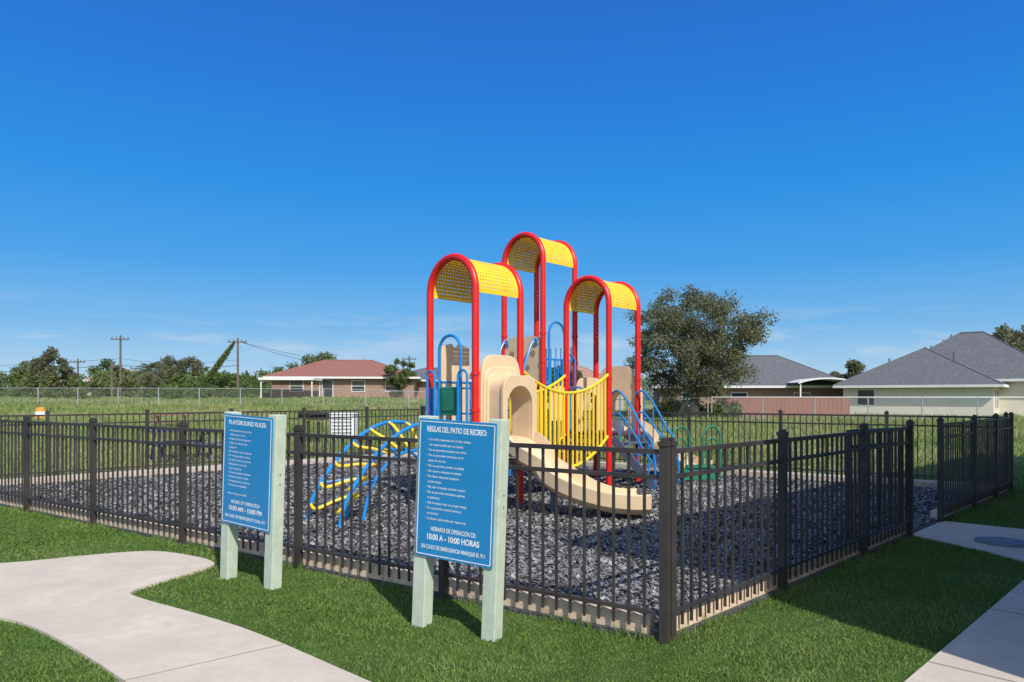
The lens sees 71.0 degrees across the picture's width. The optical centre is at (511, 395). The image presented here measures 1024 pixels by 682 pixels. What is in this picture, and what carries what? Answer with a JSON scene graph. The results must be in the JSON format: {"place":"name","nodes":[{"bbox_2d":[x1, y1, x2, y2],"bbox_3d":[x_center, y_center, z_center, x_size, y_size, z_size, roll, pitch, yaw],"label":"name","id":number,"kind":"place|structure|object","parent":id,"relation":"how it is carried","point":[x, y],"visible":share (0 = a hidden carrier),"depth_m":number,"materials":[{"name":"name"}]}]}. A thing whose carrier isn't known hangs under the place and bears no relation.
{"place":"outdoors","nodes":[
{"label":"outdoors","id":0,"kind":"place"},
{"bbox_2d":[0,551,370,681],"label":"concrete path","id":1,"kind":"structure","parent":0,"point":[92,608],"depth_m":4.91,"materials":[{"name":"beige concrete"}]},
{"bbox_2d":[0,456,1008,641],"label":"rubber mulch ground","id":2,"kind":"structure","parent":0,"point":[735,609],"depth_m":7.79,"materials":[{"name":"black rubber"}]},
{"bbox_2d":[0,406,422,478],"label":"metal fence","id":3,"kind":"object","parent":2,"relation":"on","point":[47,415],"visible":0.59,"depth_m":14.99,"materials":[{"name":"black metal"}]},
{"bbox_2d":[305,420,417,527],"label":"climber rails","id":4,"kind":"object","parent":2,"relation":"on","point":[384,466],"visible":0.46,"depth_m":9.21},
{"bbox_2d":[310,421,417,514],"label":"climber rungs","id":5,"kind":"object","parent":4,"relation":"attached to","point":[365,478],"visible":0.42,"depth_m":9.27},
{"bbox_2d":[427,253,523,502],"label":"tower arches","id":6,"kind":"structure","parent":2,"relation":"on","point":[461,258],"depth_m":10.40,"materials":[{"name":"red metal"}]},
{"bbox_2d":[426,372,524,411],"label":"tower clamps","id":7,"kind":"object","parent":6,"relation":"attached to","point":[472,373],"visible":0.39,"depth_m":9.80,"materials":[{"name":"red metal"}]},
{"bbox_2d":[434,259,517,302],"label":"tower roof","id":8,"kind":"structure","parent":6,"relation":"attached to","point":[497,272],"depth_m":10.47,"materials":[{"name":"yellow plastic"}]},
{"bbox_2d":[0,452,989,487],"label":"concrete curb","id":9,"kind":"structure","parent":2,"relation":"on","point":[927,483],"depth_m":13.81,"materials":[{"name":"grey concrete"}]},
{"bbox_2d":[0,489,1006,633],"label":"timber border","id":10,"kind":"object","parent":2,"relation":"on","point":[636,619],"visible":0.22,"depth_m":5.92,"materials":[{"name":"beige wood"}]},
{"bbox_2d":[1,488,1018,646],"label":"fence weeds","id":11,"kind":"object","parent":2,"relation":"on","point":[634,635],"visible":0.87,"depth_m":5.83,"materials":[{"name":"green plant"}]},
{"bbox_2d":[426,321,679,489],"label":"blue handrails","id":12,"kind":"object","parent":2,"relation":"on","point":[459,382],"visible":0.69,"depth_m":12.20,"materials":[{"name":"metal"}]},
{"bbox_2d":[440,387,456,415],"bbox_3d":[-0.888,0.225,10.116,0.360,0.690,0.045,0,0,42],"label":"green panel","id":13,"kind":"object","parent":12,"relation":"attached to","point":[448,400],"visible":0.59,"depth_m":10.09,"materials":[{"name":"plastic"}]},
{"bbox_2d":[550,491,623,517],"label":"slide supports","id":14,"kind":"object","parent":2,"relation":"on","point":[552,501],"visible":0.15,"depth_m":9.57,"materials":[{"name":"metal"}]},
{"bbox_2d":[509,430,651,514],"bbox_3d":[0.728,0.974,9.580,2.379,1.098,0.895,0,0,27],"label":"tan slide","id":15,"kind":"object","parent":14,"relation":"on","point":[636,504],"visible":0.69,"depth_m":9.24,"materials":[{"name":"plastic"}]},
{"bbox_2d":[479,355,536,439],"bbox_3d":[-0.035,0.075,10.037,0.414,1.290,0.820,0,0,42],"label":"slide hood","id":16,"kind":"object","parent":15,"relation":"on","point":[501,379],"visible":0.95,"depth_m":10.01,"materials":[{"name":"beige plastic"}]},
{"bbox_2d":[563,275,640,485],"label":"tower arches","id":17,"kind":"structure","parent":2,"relation":"on","point":[601,283],"depth_m":13.02,"materials":[{"name":"red metal"}]},
{"bbox_2d":[441,336,602,430],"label":"tan panels","id":18,"kind":"object","parent":17,"relation":"on","point":[449,362],"visible":0.49,"depth_m":12.74,"materials":[{"name":"plastic"}]},
{"bbox_2d":[508,435,603,464],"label":"bridge planks","id":19,"kind":"object","parent":17,"relation":"attached to","point":[512,461],"visible":0.2,"depth_m":12.21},
{"bbox_2d":[508,371,608,466],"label":"bridge railings","id":20,"kind":"object","parent":17,"relation":"attached to","point":[561,434],"visible":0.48,"depth_m":11.76,"materials":[{"name":"yellow metal"}]},
{"bbox_2d":[563,377,640,435],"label":"tower clamps","id":21,"kind":"object","parent":17,"relation":"attached to","point":[635,406],"visible":0.61,"depth_m":13.01,"materials":[{"name":"red metal"}]},
{"bbox_2d":[569,280,635,313],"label":"tower roof","id":22,"kind":"structure","parent":17,"relation":"attached to","point":[621,294],"depth_m":13.14,"materials":[{"name":"yellow plastic"}]},
{"bbox_2d":[569,430,635,435],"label":"tower deck","id":23,"kind":"structure","parent":17,"relation":"attached to","point":[615,432],"depth_m":12.88,"materials":[{"name":"brown metal"}]},
{"bbox_2d":[612,419,712,472],"bbox_3d":[2.781,0.963,13.803,1.974,1.054,1.210,0,0,0],"label":"slide","id":24,"kind":"object","parent":17,"relation":"attached to","point":[648,428],"visible":0.24,"depth_m":13.76,"materials":[{"name":"beige plastic"}]},
{"bbox_2d":[599,366,642,430],"bbox_3d":[2.072,0.060,13.576,0.810,1.220,0.350,0,0,42],"label":"slide hood","id":25,"kind":"object","parent":24,"relation":"on","point":[623,380],"visible":0.6,"depth_m":13.36,"materials":[{"name":"beige plastic"}]},
{"bbox_2d":[671,425,720,479],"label":"green grab hoops","id":26,"kind":"object","parent":24,"relation":"attached to","point":[696,468],"visible":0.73,"depth_m":13.26,"materials":[{"name":"metal"}]},
{"bbox_2d":[667,412,1013,641],"bbox_3d":[4.650,0.947,8.287,10.297,1.346,0.072,0,0,-45],"label":"metal fence","id":27,"kind":"object","parent":2,"relation":"on","point":[973,435],"visible":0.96,"depth_m":6.48,"materials":[{"name":"black metal"}]},
{"bbox_2d":[844,427,901,540],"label":"fence gate","id":28,"kind":"structure","parent":27,"relation":"attached to","point":[852,430],"depth_m":7.87,"materials":[{"name":"black metal"}]},
{"bbox_2d":[0,396,1023,681],"bbox_3d":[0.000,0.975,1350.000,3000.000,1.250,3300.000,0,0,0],"label":"ground","id":29,"kind":"structure","parent":0,"point":[546,676],"depth_m":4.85,"materials":[{"name":"plant"}]},
{"bbox_2d":[0,360,58,396],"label":"tree","id":30,"kind":"object","parent":29,"relation":"on","point":[19,370],"visible":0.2,"depth_m":84.10,"materials":[{"name":"green plant"}]},
{"bbox_2d":[34,407,45,418],"bbox_3d":[-24.600,1.114,37.500,0.702,1.000,0.720,0,0,0],"label":"traffic barrel","id":31,"kind":"object","parent":29,"relation":"on","point":[40,410],"visible":0.44,"depth_m":37.30,"materials":[{"name":"orange plastic"}]},
{"bbox_2d":[24,345,80,394],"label":"tree","id":32,"kind":"object","parent":29,"relation":"on","point":[50,356],"visible":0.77,"depth_m":81.02,"materials":[{"name":"green plant"}]},
{"bbox_2d":[70,359,84,380],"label":"utility pole","id":33,"kind":"object","parent":29,"relation":"on","point":[77,365],"visible":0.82,"depth_m":95.89,"materials":[{"name":"brown wood"}]},
{"bbox_2d":[110,363,112,396],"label":"utility pole","id":34,"kind":"object","parent":29,"relation":"on","point":[111,383],"visible":0.65,"depth_m":69.91,"materials":[{"name":"brown wood"}]},
{"bbox_2d":[84,358,140,396],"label":"tree","id":35,"kind":"object","parent":29,"relation":"on","point":[105,364],"visible":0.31,"depth_m":82.71,"materials":[{"name":"green plant"}]},
{"bbox_2d":[88,381,142,396],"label":"walls","id":36,"kind":"structure","parent":29,"relation":"on","point":[122,392],"depth_m":85.29,"materials":[{"name":"beige paint"}]},
{"bbox_2d":[83,369,134,379],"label":"roof","id":37,"kind":"structure","parent":36,"relation":"on","point":[113,377],"depth_m":85.17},
{"bbox_2d":[111,335,128,396],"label":"utility pole","id":38,"kind":"object","parent":29,"relation":"on","point":[120,362],"visible":0.93,"depth_m":79.91,"materials":[{"name":"brown wood"}]},
{"bbox_2d":[131,362,167,396],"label":"tree","id":39,"kind":"object","parent":29,"relation":"on","point":[151,375],"visible":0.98,"depth_m":68.73,"materials":[{"name":"green plant"}]},
{"bbox_2d":[151,414,189,425],"bbox_3d":[-15.200,1.226,32.000,1.500,0.771,1.560,0,0,-17],"label":"picnic table","id":40,"kind":"object","parent":29,"relation":"on","point":[158,415],"visible":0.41,"depth_m":31.81,"materials":[{"name":"red wood"}]},
{"bbox_2d":[140,428,219,462],"bbox_3d":[-8.100,1.226,17.600,1.500,0.771,1.560,0,0,-40],"label":"picnic table","id":41,"kind":"object","parent":29,"relation":"on","point":[156,445],"visible":0.24,"depth_m":17.43,"materials":[{"name":"metal"}]},
{"bbox_2d":[156,355,209,392],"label":"tree","id":42,"kind":"object","parent":29,"relation":"on","point":[189,362],"visible":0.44,"depth_m":87.22,"materials":[{"name":"green plant"}]},
{"bbox_2d":[205,370,258,396],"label":"tree","id":43,"kind":"object","parent":29,"relation":"on","point":[221,378],"visible":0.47,"depth_m":84.87,"materials":[{"name":"green plant"}]},
{"bbox_2d":[228,338,246,393],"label":"utility pole","id":44,"kind":"object","parent":29,"relation":"on","point":[238,341],"visible":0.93,"depth_m":75.89,"materials":[{"name":"brown wood"}]},
{"bbox_2d":[0,343,320,371],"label":"power lines","id":45,"kind":"object","parent":44,"relation":"attached to","point":[188,368],"visible":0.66,"depth_m":79.00,"materials":[{"name":"black metal"}]},
{"bbox_2d":[201,341,235,386],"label":"vine covered guy wire","id":46,"kind":"object","parent":44,"relation":"attached to","point":[217,365],"visible":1,"depth_m":75.46,"materials":[{"name":"green plant"}]},
{"bbox_2d":[220,411,286,589],"bbox_3d":[-2.216,0.910,6.114,0.715,1.530,0.120,3,2,34],"label":"playground rules sign","id":47,"kind":"object","parent":29,"relation":"on","point":[254,455],"visible":0.99,"depth_m":6.00,"materials":[{"name":"paint"}]},
{"bbox_2d":[259,366,285,395],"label":"tree","id":48,"kind":"object","parent":29,"relation":"on","point":[281,368],"visible":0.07,"depth_m":87.33,"materials":[{"name":"green plant"}]},
{"bbox_2d":[258,377,321,397],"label":"carport","id":49,"kind":"object","parent":29,"relation":"on","point":[292,379],"visible":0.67,"depth_m":66.15,"materials":[{"name":"white metal"}]},
{"bbox_2d":[297,412,308,432],"bbox_3d":[-6.800,1.070,24.005,0.620,1.060,0.410,0,0,0],"label":"park grill","id":50,"kind":"object","parent":29,"relation":"on","point":[300,414],"visible":0.25,"depth_m":23.96,"materials":[{"name":"black paint"}]},
{"bbox_2d":[284,351,337,368],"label":"tree","id":51,"kind":"object","parent":29,"relation":"on","point":[322,356],"visible":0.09,"depth_m":91.39,"materials":[{"name":"green plant"}]},
{"bbox_2d":[0,387,626,415],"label":"chain link fence","id":52,"kind":"object","parent":29,"relation":"on","point":[117,394],"visible":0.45,"depth_m":52.05,"materials":[{"name":"metal"}]},
{"bbox_2d":[307,412,329,443],"bbox_3d":[-6.200,1.070,23.005,0.620,1.060,0.410,0,0,0],"label":"park grill","id":53,"kind":"object","parent":29,"relation":"on","point":[320,414],"visible":0.69,"depth_m":22.98,"materials":[{"name":"black paint"}]},
{"bbox_2d":[0,364,654,403],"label":"distant trees","id":54,"kind":"object","parent":29,"relation":"on","point":[101,382],"visible":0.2,"depth_m":80.99,"materials":[{"name":"green plant"}]},
{"bbox_2d":[0,415,670,645],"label":"metal fence","id":55,"kind":"object","parent":29,"relation":"on","point":[663,477],"visible":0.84,"depth_m":6.46,"materials":[{"name":"black metal"}]},
{"bbox_2d":[271,379,415,398],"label":"walls","id":56,"kind":"structure","parent":29,"relation":"on","point":[371,385],"depth_m":71.56,"materials":[{"name":"brick"}]},
{"bbox_2d":[264,360,419,376],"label":"roof","id":57,"kind":"structure","parent":56,"relation":"on","point":[347,368],"depth_m":72.78,"materials":[{"name":"red"}]},
{"bbox_2d":[263,376,421,396],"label":"trim","id":58,"kind":"structure","parent":56,"relation":"attached to","point":[327,378],"depth_m":71.10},
{"bbox_2d":[290,380,397,396],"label":"windows","id":59,"kind":"structure","parent":56,"relation":"attached to","point":[327,385],"depth_m":71.34,"materials":[{"name":"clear glass"}]},
{"bbox_2d":[331,413,357,439],"bbox_3d":[-5.900,1.095,25.200,0.940,0.970,0.620,0,0,0],"label":"utility cabinet","id":60,"kind":"object","parent":29,"relation":"on","point":[344,425],"visible":0.56,"depth_m":24.93,"materials":[{"name":"white metal"}]},
{"bbox_2d":[9,384,743,418],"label":"shrubs","id":61,"kind":"object","parent":29,"relation":"on","point":[719,407],"visible":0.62,"depth_m":64.06,"materials":[{"name":"green plant"}]},
{"bbox_2d":[382,358,416,397],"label":"tree","id":62,"kind":"object","parent":29,"relation":"on","point":[400,377],"visible":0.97,"depth_m":71.60,"materials":[{"name":"green plant"}]},
{"bbox_2d":[416,381,471,400],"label":"walls","id":63,"kind":"structure","parent":29,"relation":"on","point":[421,386],"depth_m":81.57,"materials":[{"name":"brick"}]},
{"bbox_2d":[411,367,471,379],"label":"roof","id":64,"kind":"structure","parent":63,"relation":"on","point":[421,372],"depth_m":83.69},
{"bbox_2d":[412,415,509,641],"bbox_3d":[-0.359,0.908,4.852,0.684,1.530,0.120,3,1,30],"label":"playground rules sign","id":65,"kind":"object","parent":29,"relation":"on","point":[461,493],"visible":0.99,"depth_m":4.77,"materials":[{"name":"paint"}]},
{"bbox_2d":[0,395,1023,497],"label":"field grass","id":66,"kind":"structure","parent":29,"relation":"on","point":[10,406],"depth_m":34.70,"materials":[{"name":"green plant"}]},
{"bbox_2d":[501,232,577,484],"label":"tower arches","id":67,"kind":"structure","parent":29,"relation":"on","point":[541,262],"depth_m":13.26,"materials":[{"name":"red metal"}]},
{"bbox_2d":[501,332,577,389],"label":"tower clamps","id":68,"kind":"object","parent":67,"relation":"attached to","point":[542,361],"visible":0.45,"depth_m":13.25,"materials":[{"name":"red metal"}]},
{"bbox_2d":[507,238,572,272],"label":"tower roof","id":69,"kind":"structure","parent":67,"relation":"attached to","point":[560,250],"depth_m":13.36,"materials":[{"name":"yellow plastic"}]},
{"bbox_2d":[547,365,582,385],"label":"tree","id":70,"kind":"object","parent":29,"relation":"on","point":[580,374],"visible":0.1,"depth_m":59.28,"materials":[{"name":"green plant"}]},
{"bbox_2d":[547,394,623,410],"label":"walls","id":71,"kind":"structure","parent":29,"relation":"on","point":[617,404],"depth_m":68.29,"materials":[{"name":"beige paint"}]},
{"bbox_2d":[547,364,600,383],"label":"roof","id":72,"kind":"structure","parent":71,"relation":"on","point":[587,373],"depth_m":70.33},
{"bbox_2d":[612,434,680,489],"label":"stairs","id":73,"kind":"structure","parent":29,"relation":"on","point":[636,466],"depth_m":12.35,"materials":[{"name":"metal"}]},
{"bbox_2d":[645,397,707,418],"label":"chain link fence","id":74,"kind":"object","parent":29,"relation":"on","point":[678,405],"visible":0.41,"depth_m":45.90,"materials":[{"name":"metal"}]},
{"bbox_2d":[622,284,779,417],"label":"mesquite tree","id":75,"kind":"object","parent":29,"relation":"on","point":[694,345],"visible":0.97,"depth_m":45.62,"materials":[{"name":"green plant"}]},
{"bbox_2d":[422,406,1008,489],"bbox_3d":[2.934,0.947,15.501,12.802,1.346,0.072,0,0,34],"label":"metal fence","id":76,"kind":"object","parent":29,"relation":"on","point":[781,414],"visible":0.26,"depth_m":13.87,"materials":[{"name":"black metal"}]},
{"bbox_2d":[654,388,842,411],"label":"walls","id":77,"kind":"structure","parent":29,"relation":"on","point":[789,392],"depth_m":59.33,"materials":[{"name":"brick"}]},
{"bbox_2d":[647,385,832,405],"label":"trim","id":78,"kind":"structure","parent":77,"relation":"attached to","point":[812,386],"depth_m":58.80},
{"bbox_2d":[647,355,837,386],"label":"roof","id":79,"kind":"structure","parent":77,"relation":"on","point":[777,370],"depth_m":60.49,"materials":[{"name":"grey"}]},
{"bbox_2d":[683,393,809,404],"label":"windows","id":80,"kind":"structure","parent":77,"relation":"attached to","point":[745,395],"depth_m":59.60,"materials":[{"name":"glass"}]},
{"bbox_2d":[721,398,849,417],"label":"wooden fence","id":81,"kind":"object","parent":29,"relation":"on","point":[795,406],"visible":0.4,"depth_m":50.00,"materials":[{"name":"red wood"}]},
{"bbox_2d":[788,377,845,396],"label":"carport","id":82,"kind":"object","parent":29,"relation":"on","point":[837,380],"visible":0.35,"depth_m":56.08,"materials":[{"name":"white metal"}]},
{"bbox_2d":[829,358,865,378],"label":"tree","id":83,"kind":"object","parent":29,"relation":"on","point":[853,367],"visible":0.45,"depth_m":75.80,"materials":[{"name":"green plant"}]},
{"bbox_2d":[711,396,1023,420],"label":"chain link fence","id":84,"kind":"object","parent":29,"relation":"on","point":[868,402],"visible":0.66,"depth_m":42.65,"materials":[{"name":"metal"}]},
{"bbox_2d":[843,381,1023,416],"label":"walls","id":85,"kind":"structure","parent":29,"relation":"on","point":[1015,389],"depth_m":52.07,"materials":[{"name":"beige paint"}]},
{"bbox_2d":[833,331,1023,385],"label":"roof","id":86,"kind":"structure","parent":85,"relation":"on","point":[975,357],"depth_m":54.12,"materials":[{"name":"grey"}]},
{"bbox_2d":[833,379,1023,408],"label":"trim","id":87,"kind":"structure","parent":85,"relation":"attached to","point":[916,386],"depth_m":52.00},
{"bbox_2d":[858,390,998,407],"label":"windows","id":88,"kind":"structure","parent":85,"relation":"attached to","point":[865,393],"depth_m":53.96,"materials":[{"name":"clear glass"}]},
{"bbox_2d":[990,322,1023,351],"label":"tree","id":89,"kind":"object","parent":29,"relation":"on","point":[1002,333],"visible":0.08,"depth_m":77.87,"materials":[{"name":"green plant"}]},
{"bbox_2d":[1010,325,1023,350],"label":"tree","id":90,"kind":"object","parent":29,"relation":"on","point":[1015,332],"visible":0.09,"depth_m":84.45,"materials":[{"name":"green plant"}]},
{"bbox_2d":[0,0,1023,395],"label":"sky","id":91,"kind":"structure","parent":0,"point":[180,179],"materials":[{"name":"blue"}]},
{"bbox_2d":[904,580,1023,681],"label":"concrete path","id":92,"kind":"structure","parent":0,"point":[988,646],"depth_m":4.40,"materials":[{"name":"beige concrete"}]},
{"bbox_2d":[914,521,1023,562],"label":"concrete path","id":93,"kind":"structure","parent":0,"point":[958,534],"depth_m":8.11,"materials":[{"name":"grey concrete"}]},
{"bbox_2d":[974,536,1023,547],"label":"utility cover","id":94,"kind":"object","parent":93,"relation":"on","point":[1003,542],"visible":0.84,"depth_m":7.68,"materials":[{"name":"metal"}]}
]}

